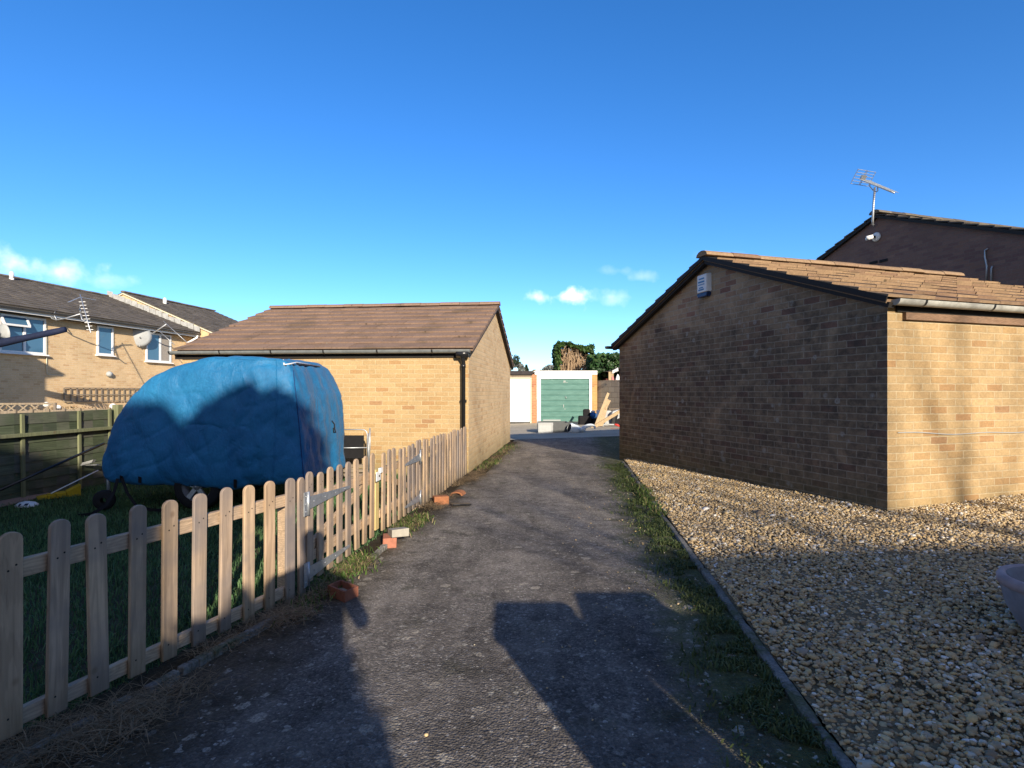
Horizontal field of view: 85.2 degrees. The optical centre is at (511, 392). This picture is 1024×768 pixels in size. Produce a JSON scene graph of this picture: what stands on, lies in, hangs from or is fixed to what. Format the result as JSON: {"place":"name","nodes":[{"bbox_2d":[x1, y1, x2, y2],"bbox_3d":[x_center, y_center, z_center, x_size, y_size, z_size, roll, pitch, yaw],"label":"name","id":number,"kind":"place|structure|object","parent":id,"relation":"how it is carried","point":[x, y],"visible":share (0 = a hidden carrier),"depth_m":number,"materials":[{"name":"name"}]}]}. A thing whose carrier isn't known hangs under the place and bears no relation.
{"place":"outdoors","nodes":[
{"label":"outdoors","id":0,"kind":"place"},
{"bbox_2d":[0,403,56,410],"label":"diamond trellis","id":1,"kind":"object","parent":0,"point":[37,404],"visible":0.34,"depth_m":11.99,"materials":[{"name":"grey wood"}]},
{"bbox_2d":[0,327,66,346],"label":"folded parasol","id":2,"kind":"object","parent":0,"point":[8,341],"visible":1,"depth_m":15.08,"materials":[{"name":"blue fabric"}]},
{"bbox_2d":[0,474,473,759],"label":"verge","id":3,"kind":"structure","parent":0,"point":[174,663],"depth_m":2.72,"materials":[{"name":"green plant"}]},
{"bbox_2d":[0,445,513,767],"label":"straw","id":4,"kind":"object","parent":3,"relation":"on","point":[92,728],"visible":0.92,"depth_m":2.26,"materials":[{"name":"plant"}]},
{"bbox_2d":[270,444,668,627],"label":"weeds","id":5,"kind":"object","parent":3,"relation":"on","point":[343,576],"visible":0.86,"depth_m":4.40,"materials":[{"name":"green plant"}]},
{"bbox_2d":[167,301,513,475],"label":"brick garage","id":6,"kind":"structure","parent":0,"point":[405,375],"depth_m":9.52,"materials":[{"name":"beige brick"}]},
{"bbox_2d":[0,422,855,764],"bbox_3d":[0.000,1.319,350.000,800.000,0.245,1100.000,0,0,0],"label":"ground","id":7,"kind":"structure","parent":0,"point":[39,664],"depth_m":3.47,"materials":[{"name":"green plant"}]},
{"bbox_2d":[0,493,47,506],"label":"plywood sheet","id":8,"kind":"object","parent":7,"relation":"on","point":[10,501],"visible":0.44,"depth_m":6.93,"materials":[{"name":"wood"}]},
{"bbox_2d":[14,501,37,507],"bbox_3d":[-5.845,1.339,6.711,0.249,0.070,0.185,0,0,0],"label":"white bag","id":9,"kind":"object","parent":7,"relation":"on","point":[26,503],"visible":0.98,"depth_m":6.66,"materials":[{"name":"plastic"}]},
{"bbox_2d":[36,483,80,499],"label":"levelling ramp","id":10,"kind":"structure","parent":7,"relation":"on","point":[73,490],"depth_m":7.31,"materials":[{"name":"yellow plastic"}]},
{"bbox_2d":[0,405,122,500],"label":"panel fence","id":11,"kind":"object","parent":7,"relation":"on","point":[31,443],"visible":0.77,"depth_m":7.47,"materials":[{"name":"green wood"}]},
{"bbox_2d":[0,442,104,490],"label":"black pole","id":12,"kind":"object","parent":11,"relation":"attached to","point":[49,467],"visible":1,"depth_m":6.94,"materials":[{"name":"plastic"}]},
{"bbox_2d":[81,459,100,465],"bbox_3d":[-5.999,0.992,7.905,0.260,0.084,0.090,0,0,0],"label":"white cloth","id":13,"kind":"object","parent":11,"relation":"on","point":[88,462],"visible":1,"depth_m":7.88,"materials":[{"name":"white fabric"}]},
{"bbox_2d":[0,407,123,413],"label":"rail fence","id":14,"kind":"object","parent":7,"relation":"on","point":[30,411],"visible":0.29,"depth_m":10.50,"materials":[{"name":"wood"}]},
{"bbox_2d":[50,470,98,493],"bbox_3d":[-5.643,1.149,7.200,0.016,0.218,0.621,0,0,13],"label":"white rod","id":15,"kind":"object","parent":7,"relation":"on","point":[75,481],"visible":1,"depth_m":7.19,"materials":[{"name":"plastic"}]},
{"bbox_2d":[0,274,200,410],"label":"terraced house","id":16,"kind":"structure","parent":7,"relation":"on","point":[79,354],"depth_m":20.24,"materials":[{"name":"brick"}]},
{"bbox_2d":[0,323,9,338],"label":"satellite dish","id":17,"kind":"object","parent":16,"relation":"attached to","point":[4,331],"visible":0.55,"depth_m":17.06,"materials":[{"name":"metal"}]},
{"bbox_2d":[9,271,13,279],"bbox_3d":[-19.230,-4.248,21.400,0.149,0.800,0.149,0,0,0],"label":"vent pipe","id":18,"kind":"object","parent":16,"relation":"attached to","point":[11,274],"visible":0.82,"depth_m":21.35,"materials":[{"name":"white plastic"}]},
{"bbox_2d":[0,313,48,355],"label":"window","id":19,"kind":"structure","parent":16,"relation":"in","point":[18,325],"depth_m":17.93,"materials":[{"name":"white plastic"}]},
{"bbox_2d":[46,328,62,375],"bbox_3d":[-15.576,-1.371,18.956,0.028,1.584,0.561,0,0,9],"label":"cable","id":20,"kind":"object","parent":16,"relation":"attached to","point":[46,359],"visible":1,"depth_m":18.68,"materials":[{"name":"beige paint"}]},
{"bbox_2d":[50,294,93,332],"bbox_3d":[-14.000,-2.509,18.118,2.692,1.349,0.918,0,0,34],"label":"tv aerial","id":21,"kind":"object","parent":16,"relation":"attached to","point":[77,314],"visible":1,"depth_m":18.28,"materials":[{"name":"metal"}]},
{"bbox_2d":[63,387,139,401],"bbox_3d":[-15.156,0.077,21.176,0.050,0.515,3.937,0,0,10],"label":"square trellis","id":22,"kind":"object","parent":16,"relation":"attached to","point":[96,394],"visible":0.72,"depth_m":20.47,"materials":[{"name":"brown wood"}]},
{"bbox_2d":[95,325,115,356],"bbox_3d":[-15.246,-1.921,20.878,0.213,1.125,0.784,0,0,10],"label":"window","id":23,"kind":"structure","parent":16,"relation":"in","point":[104,334],"depth_m":20.86,"materials":[{"name":"white plastic"}]},
{"bbox_2d":[106,371,112,376],"bbox_3d":[-15.197,-0.698,21.014,0.186,0.219,0.215,0,0,0],"label":"wall light","id":24,"kind":"object","parent":16,"relation":"attached to","point":[109,374],"visible":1,"depth_m":20.96,"materials":[{"name":"grey plastic"}]},
{"bbox_2d":[133,329,151,346],"bbox_3d":[-14.929,-2.235,22.352,0.684,0.831,0.578,0,0,0],"label":"satellite dish","id":25,"kind":"object","parent":16,"relation":"attached to","point":[142,338],"visible":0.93,"depth_m":22.35,"materials":[{"name":"metal"}]},
{"bbox_2d":[144,333,173,363],"bbox_3d":[-14.831,-1.851,23.383,0.231,1.225,1.423,0,0,10],"label":"window","id":26,"kind":"structure","parent":16,"relation":"in","point":[156,351],"depth_m":23.38,"materials":[{"name":"white plastic"}]},
{"bbox_2d":[151,321,187,344],"bbox_3d":[-13.804,-2.311,22.055,2.500,0.980,0.394,0,0,20],"label":"tv aerial","id":27,"kind":"object","parent":16,"relation":"attached to","point":[164,335],"visible":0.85,"depth_m":21.89,"materials":[{"name":"metal"}]},
{"bbox_2d":[0,477,305,742],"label":"picket fence","id":28,"kind":"object","parent":7,"relation":"on","point":[61,555],"visible":0.94,"depth_m":2.58,"materials":[{"name":"brown wood"}]},
{"bbox_2d":[303,453,374,587],"bbox_3d":[-1.317,0.908,4.292,0.080,0.752,1.306,0,0,6],"label":"gate leaf","id":29,"kind":"object","parent":28,"relation":"attached to","point":[317,546],"visible":0.93,"depth_m":4.18,"materials":[{"name":"wood"}]},
{"bbox_2d":[117,290,237,340],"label":"terraced house","id":30,"kind":"structure","parent":7,"relation":"on","point":[207,321],"depth_m":26.97,"materials":[{"name":"brick"}]},
{"bbox_2d":[78,356,345,516],"bbox_3d":[-3.687,0.461,7.031,2.750,1.811,1.874,0,0,0],"label":"covered trailer","id":31,"kind":"object","parent":7,"relation":"on","point":[217,425],"visible":0.96,"depth_m":6.38,"materials":[{"name":"blue fabric"}]},
{"bbox_2d":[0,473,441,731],"bbox_3d":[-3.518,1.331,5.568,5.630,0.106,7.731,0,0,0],"label":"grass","id":32,"kind":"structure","parent":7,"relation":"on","point":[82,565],"depth_m":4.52,"materials":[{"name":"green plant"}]},
{"bbox_2d":[334,464,369,477],"bbox_3d":[-2.522,1.244,8.785,0.540,0.228,0.130,0,0,0],"label":"pallet","id":33,"kind":"object","parent":7,"relation":"on","point":[360,466],"visible":0.26,"depth_m":8.72,"materials":[{"name":"brown wood"}]},
{"bbox_2d":[344,428,370,471],"bbox_3d":[-2.581,0.897,8.762,0.740,0.678,0.125,0,0,6],"label":"folding frame","id":34,"kind":"object","parent":33,"relation":"on","point":[354,447],"visible":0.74,"depth_m":8.78,"materials":[{"name":"metal"}]},
{"bbox_2d":[411,427,466,510],"bbox_3d":[-0.950,0.964,7.728,0.130,0.847,2.775,0,0,7],"label":"picket fence","id":35,"kind":"object","parent":7,"relation":"on","point":[438,451],"visible":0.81,"depth_m":7.37,"materials":[{"name":"beige wood"}]},
{"bbox_2d":[374,440,421,530],"bbox_3d":[-1.153,0.913,5.678,0.081,0.752,1.449,0,0,7],"label":"gate leaf","id":36,"kind":"object","parent":35,"relation":"attached to","point":[400,465],"visible":1,"depth_m":5.62,"materials":[{"name":"wood"}]},
{"bbox_2d":[510,354,525,370],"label":"pale shrub","id":37,"kind":"object","parent":7,"relation":"on","point":[519,365],"visible":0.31,"depth_m":41.60,"materials":[{"name":"green plant"}]},
{"bbox_2d":[540,364,553,370],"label":"round bush","id":38,"kind":"object","parent":7,"relation":"on","point":[548,367],"visible":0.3,"depth_m":51.66,"materials":[{"name":"green plant"}]},
{"bbox_2d":[531,371,597,422],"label":"lockup garage","id":39,"kind":"structure","parent":7,"relation":"on","point":[568,396],"depth_m":24.44,"materials":[{"name":"white paint"}]},
{"bbox_2d":[541,379,588,421],"bbox_3d":[2.322,0.364,24.451,2.130,1.924,0.108,0,0,0],"label":"door","id":40,"kind":"structure","parent":39,"relation":"in","point":[561,399],"depth_m":24.44,"materials":[{"name":"green paint"}]},
{"bbox_2d":[551,340,594,370],"bbox_3d":[3.281,-1.566,30.003,2.341,2.457,2.051,0,0,0],"label":"conifer hedge","id":41,"kind":"object","parent":7,"relation":"on","point":[568,356],"visible":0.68,"depth_m":29.54,"materials":[{"name":"green plant"}]},
{"bbox_2d":[586,352,618,380],"bbox_3d":[5.588,-0.362,28.008,3.720,3.406,1.918,0,0,0],"label":"laurel hedge","id":42,"kind":"object","parent":7,"relation":"on","point":[601,363],"visible":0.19,"depth_m":27.43,"materials":[{"name":"green plant"}]},
{"bbox_2d":[597,380,618,410],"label":"block wall","id":43,"kind":"structure","parent":7,"relation":"on","point":[604,387],"depth_m":23.60,"materials":[{"name":"concrete"}]},
{"bbox_2d":[603,367,618,379],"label":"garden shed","id":44,"kind":"structure","parent":7,"relation":"on","point":[611,372],"depth_m":26.42,"materials":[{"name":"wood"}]},
{"bbox_2d":[622,461,855,767],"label":"kerb","id":45,"kind":"structure","parent":7,"relation":"on","point":[797,700],"depth_m":2.54,"materials":[{"name":"grey concrete"}]},
{"bbox_2d":[605,250,1023,510],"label":"brick garage","id":46,"kind":"structure","parent":7,"relation":"on","point":[884,388],"depth_m":6.12,"materials":[{"name":"brick"}]},
{"bbox_2d":[697,273,710,297],"bbox_3d":[2.749,-1.535,7.989,0.078,0.333,0.250,0,0,-17],"label":"alarm box","id":47,"kind":"object","parent":46,"relation":"attached to","point":[703,285],"visible":1,"depth_m":7.93,"materials":[{"name":"white plastic"}]},
{"bbox_2d":[816,209,1023,287],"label":"gable house","id":48,"kind":"structure","parent":7,"relation":"on","point":[917,241],"depth_m":12.69,"materials":[{"name":"brown brick"}]},
{"bbox_2d":[865,232,880,241],"bbox_3d":[9.122,-3.927,14.085,0.323,0.229,0.186,0,0,27],"label":"security light","id":49,"kind":"object","parent":48,"relation":"attached to","point":[875,237],"visible":1,"depth_m":14.03,"materials":[{"name":"white plastic"}]},
{"bbox_2d":[850,169,898,226],"bbox_3d":[9.028,-4.897,13.801,0.615,1.414,0.939,0,0,-19],"label":"tv aerial","id":50,"kind":"object","parent":48,"relation":"attached to","point":[863,179],"visible":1,"depth_m":13.95,"materials":[{"name":"metal"}]},
{"bbox_2d":[984,248,987,280],"bbox_3d":[9.916,-2.672,11.647,0.032,0.696,0.075,0,0,-18],"label":"wall pipe","id":51,"kind":"object","parent":48,"relation":"attached to","point":[986,264],"depth_m":11.63,"materials":[{"name":"metal"}]},
{"bbox_2d":[991,266,992,280],"bbox_3d":[9.949,-2.384,11.543,0.031,0.482,0.047,0,0,-17],"label":"wall pipe","id":52,"kind":"object","parent":48,"relation":"attached to","point":[991,273],"depth_m":11.54,"materials":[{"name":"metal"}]},
{"bbox_2d":[24,436,835,767],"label":"driveway","id":53,"kind":"structure","parent":0,"point":[506,572],"depth_m":2.65,"materials":[{"name":"grey asphalt"}]},
{"bbox_2d":[0,544,387,767],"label":"kerb","id":54,"kind":"structure","parent":53,"relation":"on","point":[195,662],"depth_m":2.66,"materials":[{"name":"grey concrete"}]},
{"bbox_2d":[328,580,357,602],"bbox_3d":[-1.105,1.294,3.638,0.232,0.066,0.121,0,0,41],"label":"frogged brick","id":55,"kind":"object","parent":53,"relation":"on","point":[347,591],"visible":0.96,"depth_m":3.60,"materials":[{"name":"brick"}]},
{"bbox_2d":[383,533,396,547],"bbox_3d":[-1.065,1.289,4.858,0.118,0.088,0.203,0,0,-12],"label":"loose brick","id":56,"kind":"object","parent":53,"relation":"on","point":[389,541],"visible":0.76,"depth_m":4.77,"materials":[{"name":"orange brick"}]},
{"bbox_2d":[388,527,408,537],"bbox_3d":[-0.991,1.217,4.863,0.154,0.093,0.181,0,0,-24],"label":"stone block","id":57,"kind":"object","parent":56,"relation":"on","point":[398,532],"depth_m":4.79,"materials":[{"name":"grey concrete"}]},
{"bbox_2d":[432,495,448,504],"bbox_3d":[-0.852,1.282,6.650,0.182,0.100,0.110,0,0,-21],"label":"hollow brick","id":58,"kind":"object","parent":53,"relation":"on","point":[440,498],"visible":0.93,"depth_m":6.61,"materials":[{"name":"brick"}]},
{"bbox_2d":[450,490,465,495],"bbox_3d":[-0.704,1.302,7.241,0.197,0.055,0.170,0,0,0],"label":"clay tile","id":59,"kind":"object","parent":53,"relation":"on","point":[462,492],"visible":0.92,"depth_m":7.19,"materials":[{"name":"ceramic"}]},
{"bbox_2d":[450,503,470,505],"bbox_3d":[-0.600,1.302,6.490,0.253,0.018,0.084,0,0,-5],"label":"black strip","id":60,"kind":"object","parent":53,"relation":"on","point":[459,504],"visible":0.98,"depth_m":6.46,"materials":[{"name":"plastic"}]},
{"bbox_2d":[596,463,841,767],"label":"grass","id":61,"kind":"structure","parent":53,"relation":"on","point":[716,607],"depth_m":2.66,"materials":[{"name":"green plant"}]},
{"bbox_2d":[424,458,1023,767],"bbox_3d":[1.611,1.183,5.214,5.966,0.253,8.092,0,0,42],"label":"gravel","id":62,"kind":"structure","parent":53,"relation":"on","point":[985,697],"depth_m":3.15,"materials":[{"name":"beige gravel"}]},
{"bbox_2d":[996,564,1023,630],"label":"planter bowl","id":63,"kind":"object","parent":62,"relation":"on","point":[1010,578],"visible":1,"depth_m":2.64,"materials":[{"name":"plastic"}]},
{"bbox_2d":[467,442,516,474],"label":"verge","id":64,"kind":"structure","parent":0,"point":[488,469],"depth_m":10.82,"materials":[{"name":"plant"}]},
{"bbox_2d":[0,0,1023,370],"label":"sky","id":65,"kind":"structure","parent":0,"point":[562,164],"materials":[{"name":"blue"}]},
{"bbox_2d":[510,371,532,422],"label":"lockup garage","id":66,"kind":"structure","parent":0,"point":[520,396],"depth_m":24.44,"materials":[{"name":"white paint"}]},
{"bbox_2d":[510,379,529,421],"bbox_3d":[-0.274,0.344,24.470,2.130,1.904,0.070,0,0,0],"label":"door","id":67,"kind":"structure","parent":66,"relation":"in","point":[519,388],"depth_m":24.44,"materials":[{"name":"white paint"}]},
{"bbox_2d":[510,421,618,439],"bbox_3d":[0.000,1.244,20.150,32.000,0.245,8.900,0,0,0],"label":"court","id":68,"kind":"object","parent":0,"point":[518,431],"visible":0.06,"depth_m":17.64,"materials":[{"name":"concrete"}]},
{"bbox_2d":[537,420,568,432],"bbox_3d":[1.339,1.119,18.481,1.018,0.394,1.015,0,0,0],"label":"storage crate","id":69,"kind":"object","parent":68,"relation":"on","point":[548,426],"visible":0.81,"depth_m":18.01,"materials":[{"name":"grey plastic"}]},
{"bbox_2d":[567,423,580,432],"bbox_3d":[2.041,1.158,17.745,0.543,0.390,0.340,0,0,-14],"label":"white sack","id":70,"kind":"object","parent":68,"relation":"on","point":[572,428],"visible":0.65,"depth_m":17.62,"materials":[{"name":"plastic"}]},
{"bbox_2d":[578,409,590,424],"bbox_3d":[2.869,0.987,22.025,0.480,0.660,0.490,0,0,0],"label":"car seat","id":71,"kind":"object","parent":68,"relation":"on","point":[585,419],"visible":0.84,"depth_m":21.78,"materials":[{"name":"black fabric"}]},
{"bbox_2d":[580,424,595,431],"bbox_3d":[2.375,1.115,17.633,0.604,0.253,0.294,0,0,0],"label":"white bundle","id":72,"kind":"object","parent":68,"relation":"on","point":[583,428],"visible":1,"depth_m":17.58,"materials":[{"name":"plastic"}]},
{"bbox_2d":[595,392,609,423],"bbox_3d":[3.352,0.667,20.850,0.091,1.356,1.359,0,0,32],"label":"plank","id":73,"kind":"object","parent":68,"relation":"on","point":[602,408],"visible":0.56,"depth_m":20.90,"materials":[{"name":"beige wood"}]},
{"bbox_2d":[600,398,608,425],"bbox_3d":[3.442,0.783,20.950,0.175,1.150,1.168,0,0,23],"label":"plank","id":74,"kind":"object","parent":68,"relation":"on","point":[604,413],"visible":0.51,"depth_m":20.96,"materials":[{"name":"beige wood"}]},
{"bbox_2d":[591,410,618,427],"bbox_3d":[3.421,0.954,20.050,1.279,0.774,0.078,0,0,-14],"label":"plank","id":75,"kind":"object","parent":68,"relation":"on","point":[606,419],"visible":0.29,"depth_m":20.03,"materials":[{"name":"beige wood"}]},
{"bbox_2d":[605,411,610,424],"bbox_3d":[3.640,0.978,21.065,0.297,0.581,0.330,0,0,0],"label":"grey panel","id":76,"kind":"object","parent":68,"relation":"on","point":[608,413],"visible":0.41,"depth_m":21.09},
{"bbox_2d":[607,408,618,423],"bbox_3d":[4.001,0.968,21.241,0.605,0.709,1.017,0,0,0],"label":"scrap heap","id":77,"kind":"object","parent":68,"relation":"on","point":[615,420],"visible":0.3,"depth_m":20.75,"materials":[{"name":"white plastic"}]},
{"bbox_3d":[3.259,1.167,22.400,0.400,0.380,0.400,0,0,0],"label":"black tub","id":78,"kind":"object","parent":68,"relation":"on","visible":0},
{"bbox_2d":[590,410,596,418],"bbox_3d":[3.224,0.880,22.304,0.349,0.340,0.357,0,0,0],"label":"blue bag","id":79,"kind":"object","parent":78,"relation":"on","point":[593,415],"visible":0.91,"depth_m":22.16,"materials":[{"name":"plastic"}]}
]}

